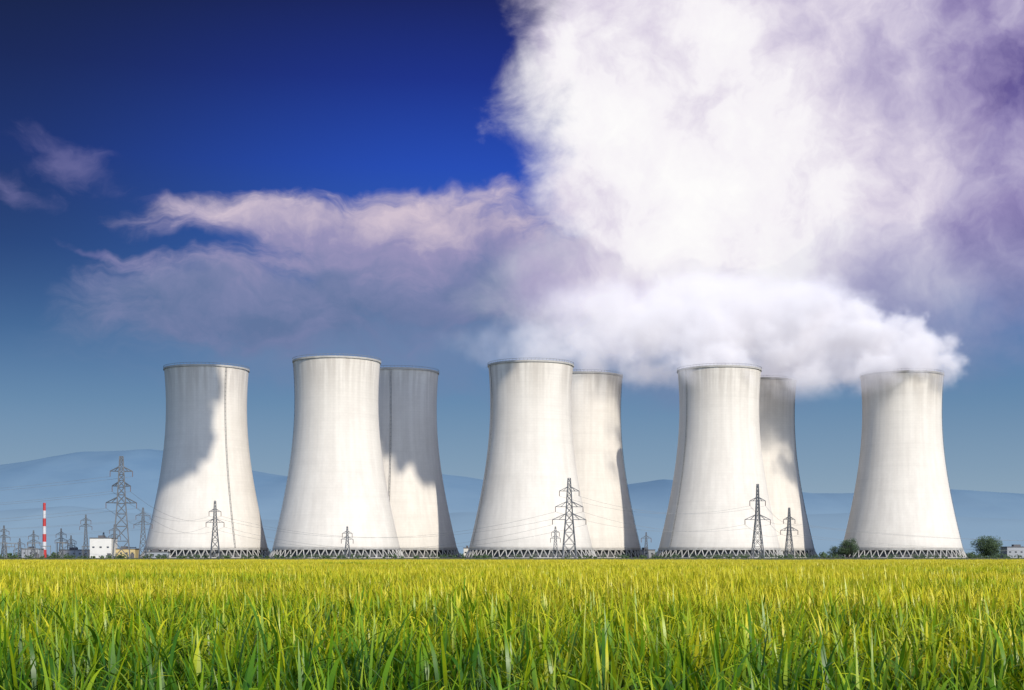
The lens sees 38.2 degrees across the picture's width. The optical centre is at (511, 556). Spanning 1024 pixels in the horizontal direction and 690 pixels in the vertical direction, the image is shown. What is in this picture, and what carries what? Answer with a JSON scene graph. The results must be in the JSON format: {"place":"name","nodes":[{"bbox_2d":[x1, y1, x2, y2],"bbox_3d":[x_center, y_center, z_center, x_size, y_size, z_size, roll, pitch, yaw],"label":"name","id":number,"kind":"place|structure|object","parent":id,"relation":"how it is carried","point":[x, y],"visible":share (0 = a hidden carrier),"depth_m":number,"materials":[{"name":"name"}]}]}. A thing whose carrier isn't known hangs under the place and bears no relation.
{"place":"outdoors","nodes":[
{"label":"outdoors","id":0,"kind":"place"},
{"bbox_2d":[22,549,43,557],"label":"walls","id":1,"kind":"structure","parent":0,"point":[40,552],"depth_m":1100.00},
{"bbox_2d":[59,550,89,557],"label":"walls","id":2,"kind":"structure","parent":0,"point":[71,552],"depth_m":1050.00,"materials":[{"name":"white concrete"}]},
{"bbox_2d":[59,548,89,549],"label":"roof","id":3,"kind":"structure","parent":2,"relation":"on","point":[73,549],"depth_m":1049.70,"materials":[{"name":"metal"}]},
{"bbox_2d":[140,362,269,557],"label":"cooling tower","id":4,"kind":"structure","parent":0,"point":[206,462],"depth_m":918.21,"materials":[{"name":"concrete"}]},
{"bbox_2d":[269,354,405,557],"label":"cooling tower","id":5,"kind":"structure","parent":0,"point":[336,485],"depth_m":879.82,"materials":[{"name":"concrete"}]},
{"bbox_2d":[378,365,461,557],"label":"cooling tower","id":6,"kind":"structure","parent":0,"point":[407,401],"depth_m":970.79,"materials":[{"name":"concrete"}]},
{"bbox_2d":[0,449,1023,519],"bbox_3d":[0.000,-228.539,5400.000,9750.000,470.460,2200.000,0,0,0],"label":"hills","id":7,"kind":"structure","parent":0,"point":[462,494],"depth_m":5431.87,"materials":[{"name":"blue"}]},
{"bbox_2d":[0,506,1023,556],"bbox_3d":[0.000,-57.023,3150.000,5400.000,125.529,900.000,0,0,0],"label":"foothills","id":8,"kind":"structure","parent":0,"point":[971,529],"depth_m":3121.22,"materials":[{"name":"blue"}]},
{"bbox_2d":[0,557,1023,689],"bbox_3d":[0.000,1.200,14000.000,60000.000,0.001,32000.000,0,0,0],"label":"ground","id":9,"kind":"structure","parent":0,"point":[830,558],"depth_m":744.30,"materials":[{"name":"green plant"}]},
{"bbox_2d":[0,525,9,557],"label":"electricity pylon","id":10,"kind":"object","parent":9,"relation":"on","point":[4,535],"visible":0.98,"depth_m":999.45,"materials":[{"name":"metal"}]},
{"bbox_2d":[13,538,23,556],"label":"electricity pylon","id":11,"kind":"object","parent":9,"relation":"on","point":[20,542],"visible":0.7,"depth_m":1149.23,"materials":[{"name":"metal"}]},
{"bbox_2d":[28,530,39,556],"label":"electricity pylon","id":12,"kind":"object","parent":9,"relation":"on","point":[33,540],"visible":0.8,"depth_m":1099.23,"materials":[{"name":"metal"}]},
{"bbox_2d":[42,503,46,556],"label":"striped chimney","id":13,"kind":"object","parent":9,"relation":"on","point":[44,530],"visible":0.82,"depth_m":1348.78,"materials":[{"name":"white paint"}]},
{"bbox_2d":[56,528,67,557],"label":"electricity pylon","id":14,"kind":"object","parent":9,"relation":"on","point":[60,538],"visible":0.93,"depth_m":1049.32,"materials":[{"name":"metal"}]},
{"bbox_2d":[3,542,135,557],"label":"substation gantries","id":15,"kind":"object","parent":9,"relation":"on","point":[67,543],"visible":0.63,"depth_m":1013.80,"materials":[{"name":"metal"}]},
{"bbox_2d":[79,515,91,556],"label":"electricity pylon","id":16,"kind":"object","parent":9,"relation":"on","point":[85,528],"visible":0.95,"depth_m":979.32,"materials":[{"name":"metal"}]},
{"bbox_2d":[90,535,117,557],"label":"industrial hall","id":17,"kind":"structure","parent":9,"relation":"on","point":[100,545],"depth_m":930.00,"materials":[{"name":"concrete"}]},
{"bbox_2d":[108,524,120,539],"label":"electricity pylon","id":18,"kind":"object","parent":9,"relation":"on","point":[112,529],"visible":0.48,"depth_m":949.31,"materials":[{"name":"metal"}]},
{"bbox_2d":[106,456,136,558],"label":"electricity pylon","id":19,"kind":"object","parent":9,"relation":"on","point":[117,485],"visible":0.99,"depth_m":658.34,"materials":[{"name":"metal"}]},
{"bbox_2d":[116,546,139,557],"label":"industrial hall","id":20,"kind":"structure","parent":9,"relation":"on","point":[134,552],"depth_m":940.00,"materials":[{"name":"concrete"}]},
{"bbox_2d":[135,508,151,557],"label":"electricity pylon","id":21,"kind":"object","parent":9,"relation":"on","point":[142,521],"visible":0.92,"depth_m":898.95,"materials":[{"name":"metal"}]},
{"bbox_2d":[144,552,170,557],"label":"walls","id":22,"kind":"structure","parent":9,"relation":"on","point":[160,553],"depth_m":900.00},
{"bbox_2d":[143,549,170,551],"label":"roof","id":23,"kind":"structure","parent":22,"relation":"on","point":[155,550],"depth_m":899.70,"materials":[{"name":"metal"}]},
{"bbox_2d":[206,501,223,557],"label":"electricity pylon","id":24,"kind":"object","parent":9,"relation":"on","point":[213,527],"visible":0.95,"depth_m":799.20,"materials":[{"name":"metal"}]},
{"bbox_2d":[341,526,352,557],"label":"electricity pylon","id":25,"kind":"object","parent":9,"relation":"on","point":[347,541],"visible":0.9,"depth_m":839.60,"materials":[{"name":"metal"}]},
{"bbox_2d":[5,548,999,557],"bbox_3d":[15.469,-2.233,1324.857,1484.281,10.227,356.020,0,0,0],"label":"distant trees","id":26,"kind":"object","parent":9,"relation":"on","point":[54,554],"visible":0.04,"depth_m":1199.75,"materials":[{"name":"green plant"}]},
{"bbox_2d":[0,553,1023,557],"bbox_3d":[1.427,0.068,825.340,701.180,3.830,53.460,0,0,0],"label":"hedge shrubs","id":27,"kind":"object","parent":9,"relation":"on","point":[486,556],"visible":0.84,"depth_m":819.66,"materials":[{"name":"green plant"}]},
{"bbox_2d":[550,526,560,557],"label":"electricity pylon","id":28,"kind":"object","parent":9,"relation":"on","point":[555,535],"visible":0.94,"depth_m":849.45,"materials":[{"name":"metal"}]},
{"bbox_2d":[552,478,585,558],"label":"electricity pylon","id":29,"kind":"object","parent":9,"relation":"on","point":[573,519],"visible":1,"depth_m":699.18,"materials":[{"name":"metal"}]},
{"bbox_2d":[1,476,1023,550],"bbox_3d":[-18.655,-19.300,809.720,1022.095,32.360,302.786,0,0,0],"label":"power lines","id":30,"kind":"object","parent":29,"relation":"hanging from","point":[421,535],"visible":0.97,"depth_m":734.67,"materials":[{"name":"metal"}]},
{"bbox_2d":[641,532,650,557],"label":"electricity pylon","id":31,"kind":"object","parent":9,"relation":"on","point":[645,538],"visible":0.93,"depth_m":859.47,"materials":[{"name":"metal"}]},
{"bbox_2d":[745,484,770,558],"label":"electricity pylon","id":32,"kind":"object","parent":9,"relation":"on","point":[757,502],"visible":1,"depth_m":719.34,"materials":[{"name":"metal"}]},
{"bbox_2d":[780,508,797,557],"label":"electricity pylon","id":33,"kind":"object","parent":9,"relation":"on","point":[789,518],"visible":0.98,"depth_m":839.40,"materials":[{"name":"metal"}]},
{"bbox_2d":[827,545,838,557],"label":"deciduous tree","id":34,"kind":"object","parent":9,"relation":"on","point":[834,550],"visible":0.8,"depth_m":859.02,"materials":[{"name":"green plant"}]},
{"bbox_2d":[835,538,859,557],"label":"deciduous tree","id":35,"kind":"object","parent":9,"relation":"on","point":[848,548],"visible":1,"depth_m":848.62,"materials":[{"name":"green plant"}]},
{"bbox_2d":[970,535,1004,556],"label":"deciduous tree","id":36,"kind":"object","parent":9,"relation":"on","point":[988,546],"visible":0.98,"depth_m":876.16,"materials":[{"name":"green plant"}]},
{"bbox_2d":[1000,544,1023,557],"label":"industrial hall","id":37,"kind":"structure","parent":9,"relation":"on","point":[1008,551],"depth_m":1000.00,"materials":[{"name":"concrete"}]},
{"bbox_2d":[0,0,1023,493],"label":"sky","id":38,"kind":"structure","parent":0,"point":[821,194],"materials":[{"name":"blue"}]},
{"bbox_2d":[465,358,598,557],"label":"cooling tower","id":39,"kind":"structure","parent":0,"point":[530,467],"depth_m":898.49,"materials":[{"name":"concrete"}]},
{"bbox_2d":[571,369,642,557],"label":"cooling tower","id":40,"kind":"structure","parent":0,"point":[597,426],"depth_m":992.47,"materials":[{"name":"concrete"}]},
{"bbox_2d":[641,550,654,557],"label":"walls","id":41,"kind":"structure","parent":0,"point":[651,551],"depth_m":1060.00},
{"bbox_2d":[656,363,783,557],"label":"cooling tower","id":42,"kind":"structure","parent":0,"point":[719,467],"depth_m":923.17,"materials":[{"name":"concrete"}]},
{"bbox_2d":[759,375,819,557],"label":"cooling tower","id":43,"kind":"structure","parent":0,"point":[777,428],"depth_m":1014.64,"materials":[{"name":"concrete"}]},
{"bbox_2d":[838,368,966,557],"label":"cooling tower","id":44,"kind":"structure","parent":0,"point":[902,485],"depth_m":949.05,"materials":[{"name":"concrete"}]}
]}

